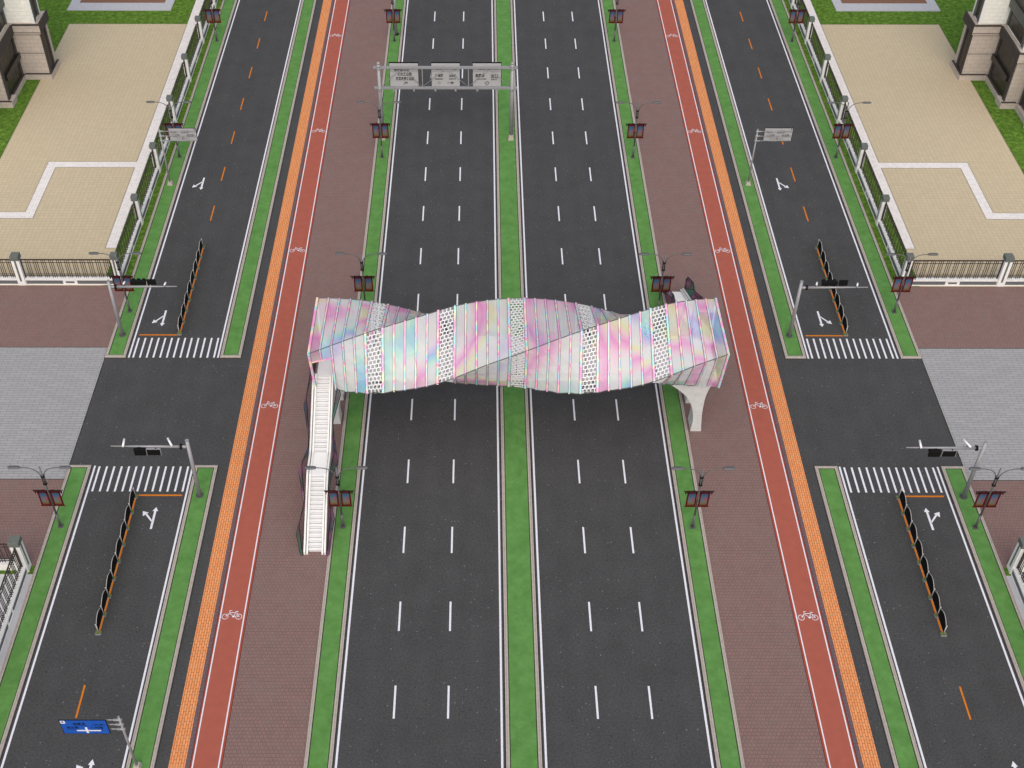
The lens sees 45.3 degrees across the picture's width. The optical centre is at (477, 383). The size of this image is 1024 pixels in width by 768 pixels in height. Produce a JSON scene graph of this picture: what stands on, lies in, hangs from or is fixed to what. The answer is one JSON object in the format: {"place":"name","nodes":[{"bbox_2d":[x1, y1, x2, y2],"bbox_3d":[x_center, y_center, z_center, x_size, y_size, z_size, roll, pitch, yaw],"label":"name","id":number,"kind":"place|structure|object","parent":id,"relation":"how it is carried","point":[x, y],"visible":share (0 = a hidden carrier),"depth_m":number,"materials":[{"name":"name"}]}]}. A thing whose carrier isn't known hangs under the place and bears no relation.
{"place":"outdoors","nodes":[
{"label":"outdoors","id":0,"kind":"place"},
{"bbox_2d":[0,574,32,671],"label":"garden path","id":1,"kind":"structure","parent":0,"point":[14,619],"depth_m":97.40,"materials":[{"name":"concrete"}]},
{"bbox_2d":[0,535,31,653],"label":"fence","id":2,"kind":"object","parent":1,"relation":"on","point":[19,555],"visible":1,"depth_m":97.44,"materials":[{"name":"stone"}]},
{"bbox_2d":[0,479,63,565],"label":"pavement","id":3,"kind":"structure","parent":0,"point":[25,515],"depth_m":104.47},
{"bbox_2d":[0,468,86,740],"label":"verge","id":4,"kind":"structure","parent":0,"point":[23,642],"depth_m":97.87,"materials":[{"name":"green plant"}]},
{"bbox_2d":[7,465,70,527],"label":"street lamp","id":5,"kind":"object","parent":4,"relation":"on","point":[53,498],"visible":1,"depth_m":100.57,"materials":[{"name":"grey metal"}]},
{"bbox_2d":[0,347,106,478],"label":"forecourt","id":6,"kind":"structure","parent":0,"point":[46,393],"depth_m":114.08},
{"bbox_2d":[0,285,125,346],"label":"pavement","id":7,"kind":"structure","parent":0,"point":[57,316],"depth_m":123.33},
{"bbox_2d":[0,24,186,285],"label":"plaza","id":8,"kind":"structure","parent":0,"point":[87,103],"depth_m":146.73,"materials":[{"name":"beige tile"}]},
{"bbox_2d":[0,0,60,107],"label":"building","id":9,"kind":"structure","parent":8,"relation":"on","point":[27,52],"depth_m":153.09,"materials":[{"name":"stone"}]},
{"bbox_2d":[0,36,23,99],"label":"window","id":10,"kind":"structure","parent":9,"relation":"in","point":[9,53],"depth_m":152.48,"materials":[{"name":"black glass"}]},
{"bbox_2d":[40,26,54,72],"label":"window","id":11,"kind":"structure","parent":9,"relation":"in","point":[44,36],"depth_m":155.81,"materials":[{"name":"black glass"}]},
{"bbox_2d":[0,252,113,284],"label":"fence","id":12,"kind":"object","parent":8,"relation":"on","point":[19,277],"visible":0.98,"depth_m":126.34,"materials":[{"name":"stone"}]},
{"bbox_2d":[0,0,203,247],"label":"garden path","id":13,"kind":"structure","parent":0,"point":[123,212],"depth_m":142.99,"materials":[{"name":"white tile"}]},
{"bbox_2d":[0,0,222,285],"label":"lawn","id":14,"kind":"structure","parent":0,"point":[61,18],"depth_m":164.20,"materials":[{"name":"green plant"}]},
{"bbox_2d":[67,0,174,10],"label":"raised bed","id":15,"kind":"object","parent":14,"relation":"on","point":[120,5],"visible":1,"depth_m":171.72,"materials":[{"name":"stone"}]},
{"bbox_2d":[109,0,217,281],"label":"fence","id":16,"kind":"object","parent":14,"relation":"on","point":[156,157],"visible":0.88,"depth_m":141.28,"materials":[{"name":"iron"},{"name":"white stone"}]},
{"bbox_2d":[130,468,212,767],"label":"verge","id":17,"kind":"structure","parent":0,"point":[147,733],"depth_m":95.99,"materials":[{"name":"green plant"}]},
{"bbox_2d":[58,716,141,767],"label":"road sign","id":18,"kind":"object","parent":17,"relation":"on","point":[84,726],"visible":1,"depth_m":83.34,"materials":[{"name":"blue metal"}]},
{"bbox_2d":[111,437,203,497],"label":"traffic signal","id":19,"kind":"object","parent":17,"relation":"on","point":[138,450],"visible":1,"depth_m":101.57,"materials":[{"name":"grey metal"}]},
{"bbox_2d":[109,0,234,354],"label":"verge","id":20,"kind":"structure","parent":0,"point":[134,296],"depth_m":138.49,"materials":[{"name":"green plant"}]},
{"bbox_2d":[89,252,141,312],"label":"street lamp","id":21,"kind":"object","parent":20,"relation":"on","point":[117,279],"visible":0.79,"depth_m":120.77,"materials":[{"name":"grey metal"}]},
{"bbox_2d":[106,278,176,336],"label":"traffic signal","id":22,"kind":"object","parent":20,"relation":"on","point":[134,282],"visible":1,"depth_m":116.75,"materials":[{"name":"grey metal"}]},
{"bbox_2d":[146,101,190,157],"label":"street lamp","id":23,"kind":"object","parent":20,"relation":"on","point":[170,125],"visible":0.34,"depth_m":140.94,"materials":[{"name":"grey metal"}]},
{"bbox_2d":[158,128,197,185],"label":"road sign","id":24,"kind":"object","parent":20,"relation":"on","point":[182,134],"visible":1,"depth_m":135.72,"materials":[{"name":"grey metal"}]},
{"bbox_2d":[203,0,221,41],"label":"street lamp","id":25,"kind":"object","parent":20,"relation":"on","point":[215,18],"visible":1,"depth_m":161.91,"materials":[{"name":"grey metal"}]},
{"bbox_2d":[168,0,331,767],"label":"tactile path","id":26,"kind":"structure","parent":0,"point":[183,731],"depth_m":110.07,"materials":[{"name":"orange tile"}]},
{"bbox_2d":[185,0,333,767],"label":"pavement","id":27,"kind":"structure","parent":0,"point":[201,691],"depth_m":110.25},
{"bbox_2d":[224,0,313,354],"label":"verge","id":28,"kind":"structure","parent":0,"point":[242,300],"depth_m":138.63,"materials":[{"name":"green plant"}]},
{"bbox_2d":[193,0,347,767],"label":"cycle path","id":29,"kind":"structure","parent":0,"point":[209,744],"depth_m":110.16,"materials":[{"name":"red asphalt"}]},
{"bbox_2d":[191,0,348,767],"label":"road marking","id":30,"kind":"object","parent":29,"relation":"on","point":[275,428],"visible":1,"depth_m":110.25,"materials":[{"name":"white paint"}]},
{"bbox_2d":[222,0,390,767],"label":"pavement","id":31,"kind":"structure","parent":0,"point":[269,719],"depth_m":106.68,"materials":[{"name":"brown brick"}]},
{"bbox_2d":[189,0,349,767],"bbox_3d":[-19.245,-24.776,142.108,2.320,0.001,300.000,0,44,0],"label":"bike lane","id":32,"kind":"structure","parent":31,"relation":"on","point":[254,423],"depth_m":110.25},
{"bbox_2d":[308,0,403,767],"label":"verge","id":33,"kind":"structure","parent":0,"point":[321,733],"depth_m":103.64,"materials":[{"name":"green plant"}]},
{"bbox_2d":[304,466,367,528],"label":"street lamp","id":34,"kind":"object","parent":33,"relation":"on","point":[344,499],"visible":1,"depth_m":100.57,"materials":[{"name":"grey metal"}]},
{"bbox_2d":[335,252,386,299],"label":"street lamp","id":35,"kind":"object","parent":33,"relation":"on","point":[359,286],"visible":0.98,"depth_m":120.86,"materials":[{"name":"metal"}]},
{"bbox_2d":[356,101,400,157],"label":"street lamp","id":36,"kind":"object","parent":33,"relation":"on","point":[383,130],"visible":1,"depth_m":141.27,"materials":[{"name":"grey metal"}]},
{"bbox_2d":[383,0,401,41],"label":"street lamp","id":37,"kind":"object","parent":33,"relation":"on","point":[395,18],"visible":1,"depth_m":161.84,"materials":[{"name":"grey metal"}]},
{"bbox_2d":[0,0,1023,767],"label":"road","id":38,"kind":"structure","parent":0,"point":[848,412],"depth_m":109.18,"materials":[{"name":"black asphalt"}]},
{"bbox_2d":[0,465,91,757],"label":"kerb","id":39,"kind":"structure","parent":38,"relation":"on","point":[21,683],"depth_m":97.84,"materials":[{"name":"concrete"}]},
{"bbox_2d":[0,465,92,760],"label":"kerb joint","id":40,"kind":"object","parent":39,"relation":"on","point":[44,602],"visible":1,"depth_m":97.65,"materials":[{"name":"grey concrete"}]},
{"bbox_2d":[95,487,138,634],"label":"road barrier","id":41,"kind":"object","parent":38,"relation":"on","point":[111,577],"visible":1,"depth_m":99.67,"materials":[{"name":"grey metal"}]},
{"bbox_2d":[105,0,236,357],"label":"kerb","id":42,"kind":"structure","parent":38,"relation":"on","point":[162,234],"depth_m":137.58,"materials":[{"name":"concrete"}]},
{"bbox_2d":[104,0,237,357],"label":"kerb joint","id":43,"kind":"object","parent":42,"relation":"on","point":[175,188],"visible":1,"depth_m":137.71,"materials":[{"name":"grey concrete"}]},
{"bbox_2d":[126,465,217,767],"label":"kerb","id":44,"kind":"structure","parent":38,"relation":"on","point":[164,709],"depth_m":96.20,"materials":[{"name":"stone"}]},
{"bbox_2d":[125,465,218,767],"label":"kerb joint","id":45,"kind":"object","parent":44,"relation":"on","point":[180,622],"visible":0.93,"depth_m":96.20,"materials":[{"name":"grey concrete"}]},
{"bbox_2d":[177,239,205,334],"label":"road barrier","id":46,"kind":"object","parent":38,"relation":"on","point":[193,277],"visible":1,"depth_m":125.55,"materials":[{"name":"grey metal"}]},
{"bbox_2d":[220,0,315,357],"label":"kerb","id":47,"kind":"structure","parent":38,"relation":"on","point":[261,251],"depth_m":137.55,"materials":[{"name":"concrete"}]},
{"bbox_2d":[220,0,316,357],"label":"kerb joint","id":48,"kind":"object","parent":47,"relation":"on","point":[273,188],"visible":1,"depth_m":138.76,"materials":[{"name":"grey concrete"}]},
{"bbox_2d":[303,0,405,767],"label":"kerb","id":49,"kind":"structure","parent":38,"relation":"on","point":[348,572],"depth_m":104.41,"materials":[{"name":"concrete"}]},
{"bbox_2d":[305,0,406,767],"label":"kerb joint","id":50,"kind":"object","parent":49,"relation":"on","point":[358,453],"visible":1,"depth_m":104.84,"materials":[{"name":"grey concrete"}]},
{"bbox_2d":[1,0,1023,767],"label":"road marking","id":51,"kind":"object","parent":38,"relation":"on","point":[497,432],"visible":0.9,"depth_m":106.36,"materials":[{"name":"white paint"}]},
{"bbox_2d":[296,277,729,555],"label":"footbridge","id":52,"kind":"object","parent":38,"relation":"on","point":[554,348],"visible":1,"depth_m":104.16,"materials":[{"name":"multicoloured metal"}]},
{"bbox_2d":[91,338,942,492],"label":"crosswalk","id":53,"kind":"structure","parent":38,"relation":"on","point":[806,340],"depth_m":108.04,"materials":[{"name":"white paint"}]},
{"bbox_2d":[494,0,542,767],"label":"kerb","id":54,"kind":"structure","parent":38,"relation":"on","point":[504,553],"depth_m":106.01,"materials":[{"name":"stone"}]},
{"bbox_2d":[494,0,542,767],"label":"kerb joint","id":55,"kind":"object","parent":54,"relation":"on","point":[504,445],"visible":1,"depth_m":105.80,"materials":[{"name":"grey concrete"}]},
{"bbox_2d":[393,12,652,718],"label":"road marking","id":56,"kind":"object","parent":38,"relation":"on","point":[597,712],"visible":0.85,"depth_m":108.04,"materials":[{"name":"white paint"}]},
{"bbox_2d":[75,11,971,719],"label":"road marking","id":57,"kind":"object","parent":38,"relation":"on","point":[805,335],"visible":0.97,"depth_m":105.84,"materials":[{"name":"orange paint"}]},
{"bbox_2d":[600,0,744,767],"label":"kerb","id":58,"kind":"structure","parent":38,"relation":"on","point":[686,552],"depth_m":106.42,"materials":[{"name":"concrete"}]},
{"bbox_2d":[600,0,743,767],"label":"kerb joint","id":59,"kind":"object","parent":58,"relation":"on","point":[670,438],"visible":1,"depth_m":106.75,"materials":[{"name":"grey concrete"}]},
{"bbox_2d":[690,0,805,358],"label":"kerb","id":60,"kind":"structure","parent":38,"relation":"on","point":[754,238],"depth_m":137.83,"materials":[{"name":"stone"}]},
{"bbox_2d":[690,0,806,358],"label":"kerb joint","id":61,"kind":"object","parent":60,"relation":"on","point":[743,189],"visible":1,"depth_m":138.03,"materials":[{"name":"grey concrete"}]},
{"bbox_2d":[656,0,858,767],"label":"cycle path edge","id":62,"kind":"object","parent":38,"relation":"on","point":[815,709],"visible":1,"depth_m":110.15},
{"bbox_2d":[814,239,848,335],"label":"road barrier","id":63,"kind":"object","parent":38,"relation":"on","point":[836,299],"visible":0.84,"depth_m":124.83,"materials":[{"name":"grey metal"}]},
{"bbox_2d":[769,0,921,358],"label":"kerb","id":64,"kind":"structure","parent":38,"relation":"on","point":[857,235],"depth_m":137.42,"materials":[{"name":"stone"}]},
{"bbox_2d":[769,0,919,358],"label":"kerb joint","id":65,"kind":"object","parent":64,"relation":"on","point":[842,191],"visible":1,"depth_m":138.45,"materials":[{"name":"grey concrete"}]},
{"bbox_2d":[814,466,922,767],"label":"kerb","id":66,"kind":"structure","parent":38,"relation":"on","point":[879,703],"depth_m":96.18,"materials":[{"name":"stone"}]},
{"bbox_2d":[813,466,923,767],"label":"kerb joint","id":67,"kind":"object","parent":66,"relation":"on","point":[860,623],"visible":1,"depth_m":96.18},
{"bbox_2d":[895,489,947,636],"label":"road barrier","id":68,"kind":"object","parent":38,"relation":"on","point":[928,578],"visible":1,"depth_m":99.69,"materials":[{"name":"grey metal"}]},
{"bbox_2d":[941,466,1023,691],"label":"kerb","id":69,"kind":"structure","parent":38,"relation":"on","point":[1007,642],"depth_m":100.18,"materials":[{"name":"stone"}]},
{"bbox_2d":[940,466,1023,693],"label":"kerb joint","id":70,"kind":"object","parent":69,"relation":"on","point":[984,573],"visible":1,"depth_m":99.81,"materials":[{"name":"grey concrete"}]},
{"bbox_2d":[496,0,537,767],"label":"verge","id":71,"kind":"structure","parent":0,"point":[523,737],"depth_m":106.08,"materials":[{"name":"green plant"}]},
{"bbox_2d":[373,62,517,140],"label":"sign gantry","id":72,"kind":"object","parent":71,"relation":"on","point":[445,75],"visible":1,"depth_m":141.29,"materials":[{"name":"grey metal"}]},
{"bbox_2d":[603,0,740,767],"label":"verge","id":73,"kind":"structure","parent":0,"point":[725,733],"depth_m":106.33,"materials":[{"name":"green plant"}]},
{"bbox_2d":[607,0,625,41],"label":"street lamp","id":74,"kind":"object","parent":73,"relation":"on","point":[617,13],"visible":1,"depth_m":161.69,"materials":[{"name":"grey metal"}]},
{"bbox_2d":[616,101,660,158],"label":"street lamp","id":75,"kind":"object","parent":73,"relation":"on","point":[632,131],"visible":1,"depth_m":141.22,"materials":[{"name":"grey metal"}]},
{"bbox_2d":[639,253,691,309],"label":"street lamp","id":76,"kind":"object","parent":73,"relation":"on","point":[657,281],"visible":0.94,"depth_m":120.82,"materials":[{"name":"metal"}]},
{"bbox_2d":[672,466,734,528],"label":"street lamp","id":77,"kind":"object","parent":73,"relation":"on","point":[693,497],"visible":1,"depth_m":100.48,"materials":[{"name":"grey metal"}]},
{"bbox_2d":[615,0,826,767],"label":"pavement","id":78,"kind":"structure","parent":0,"point":[776,718],"depth_m":106.25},
{"bbox_2d":[656,1,858,765],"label":"path joint","id":79,"kind":"object","parent":78,"relation":"on","point":[751,428],"visible":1,"depth_m":110.28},
{"bbox_2d":[693,0,801,355],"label":"verge","id":80,"kind":"structure","parent":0,"point":[776,288],"depth_m":138.61,"materials":[{"name":"green plant"}]},
{"bbox_2d":[745,128,793,185],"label":"road sign","id":81,"kind":"object","parent":80,"relation":"on","point":[777,134],"visible":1,"depth_m":135.66,"materials":[{"name":"grey metal"}]},
{"bbox_2d":[786,279,867,337],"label":"traffic signal","id":82,"kind":"object","parent":80,"relation":"on","point":[828,284],"visible":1,"depth_m":116.64,"materials":[{"name":"grey metal"}]},
{"bbox_2d":[658,0,855,767],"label":"cycle path","id":83,"kind":"structure","parent":0,"point":[837,742],"depth_m":110.15,"materials":[{"name":"red asphalt"}]},
{"bbox_2d":[657,0,856,767],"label":"road marking","id":84,"kind":"object","parent":83,"relation":"on","point":[754,428],"visible":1,"depth_m":110.23,"materials":[{"name":"white paint"}]},
{"bbox_2d":[672,0,863,767],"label":"pavement","id":85,"kind":"structure","parent":0,"point":[841,684],"depth_m":110.33,"materials":[{"name":"brown brick"}]},
{"bbox_2d":[675,0,880,767],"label":"tactile path","id":86,"kind":"structure","parent":0,"point":[866,744],"depth_m":110.15,"materials":[{"name":"orange tile"}]},
{"bbox_2d":[772,0,916,355],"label":"verge","id":87,"kind":"structure","parent":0,"point":[889,300],"depth_m":138.46,"materials":[{"name":"green plant"}]},
{"bbox_2d":[788,0,806,41],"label":"street lamp","id":88,"kind":"object","parent":87,"relation":"on","point":[799,17],"visible":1,"depth_m":161.73,"materials":[{"name":"grey metal"}]},
{"bbox_2d":[826,102,870,158],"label":"street lamp","id":89,"kind":"object","parent":87,"relation":"on","point":[843,129],"visible":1,"depth_m":141.23,"materials":[{"name":"grey metal"}]},
{"bbox_2d":[885,253,937,313],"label":"street lamp","id":90,"kind":"object","parent":87,"relation":"on","point":[899,284],"visible":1,"depth_m":120.82,"materials":[{"name":"metal"}]},
{"bbox_2d":[819,469,917,767],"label":"verge","id":91,"kind":"structure","parent":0,"point":[901,740],"depth_m":95.98,"materials":[{"name":"green plant"}]},
{"bbox_2d":[784,0,1023,286],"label":"lawn","id":92,"kind":"structure","parent":0,"point":[948,17],"depth_m":161.04,"materials":[{"name":"green plant"}]},
{"bbox_2d":[789,0,914,280],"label":"fence","id":93,"kind":"object","parent":92,"relation":"on","point":[879,213],"visible":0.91,"depth_m":141.73,"materials":[{"name":"iron"},{"name":"white stone"}]},
{"bbox_2d":[831,0,939,10],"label":"raised bed","id":94,"kind":"object","parent":92,"relation":"on","point":[885,5],"visible":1,"depth_m":171.67,"materials":[{"name":"stone"}]},
{"bbox_2d":[803,0,1023,248],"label":"garden path","id":95,"kind":"structure","parent":0,"point":[876,165],"depth_m":142.66,"materials":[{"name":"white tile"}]},
{"bbox_2d":[821,24,1023,286],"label":"plaza","id":96,"kind":"structure","parent":0,"point":[925,105],"depth_m":146.38,"materials":[{"name":"beige tile"}]},
{"bbox_2d":[909,253,1023,286],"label":"fence","id":97,"kind":"object","parent":96,"relation":"on","point":[1002,278],"visible":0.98,"depth_m":126.16,"materials":[{"name":"stone"}]},
{"bbox_2d":[950,0,1023,128],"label":"building","id":98,"kind":"structure","parent":96,"relation":"on","point":[990,51],"depth_m":151.95,"materials":[{"name":"stone"}]},
{"bbox_2d":[956,28,972,73],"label":"window","id":99,"kind":"structure","parent":98,"relation":"in","point":[967,39],"depth_m":155.61,"materials":[{"name":"black glass"}]},
{"bbox_2d":[988,37,1016,100],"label":"window","id":100,"kind":"structure","parent":98,"relation":"in","point":[1002,52],"depth_m":152.19,"materials":[{"name":"black glass"}]},
{"bbox_2d":[1006,0,1023,47],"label":"window","id":101,"kind":"structure","parent":98,"relation":"in","point":[1013,23],"depth_m":148.92,"materials":[{"name":"black glass"}]},
{"bbox_2d":[897,287,1023,347],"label":"pavement","id":102,"kind":"structure","parent":0,"point":[964,317],"depth_m":123.19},
{"bbox_2d":[918,348,1023,480],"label":"forecourt","id":103,"kind":"structure","parent":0,"point":[979,393],"depth_m":114.24,"materials":[{"name":"grey concrete"}]},
{"bbox_2d":[946,469,1023,677],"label":"verge","id":104,"kind":"structure","parent":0,"point":[1004,605],"depth_m":99.95,"materials":[{"name":"green plant"}]},
{"bbox_2d":[906,439,987,499],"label":"traffic signal","id":105,"kind":"object","parent":104,"relation":"on","point":[944,452],"visible":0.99,"depth_m":101.44,"materials":[{"name":"grey metal"}]},
{"bbox_2d":[969,467,1023,529],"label":"street lamp","id":106,"kind":"object","parent":104,"relation":"on","point":[986,499],"visible":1,"depth_m":100.49,"materials":[{"name":"grey metal"}]},
{"bbox_2d":[971,481,1023,566],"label":"pavement","id":107,"kind":"structure","parent":0,"point":[1004,520],"depth_m":104.21,"materials":[{"name":"brown brick"}]},
{"bbox_2d":[1006,576,1023,620],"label":"garden path","id":108,"kind":"structure","parent":0,"point":[1015,594],"depth_m":98.23,"materials":[{"name":"concrete"}]},
{"bbox_2d":[1007,537,1023,606],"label":"fence","id":109,"kind":"object","parent":108,"relation":"on","point":[1015,565],"visible":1,"depth_m":98.49,"materials":[{"name":"stone"}]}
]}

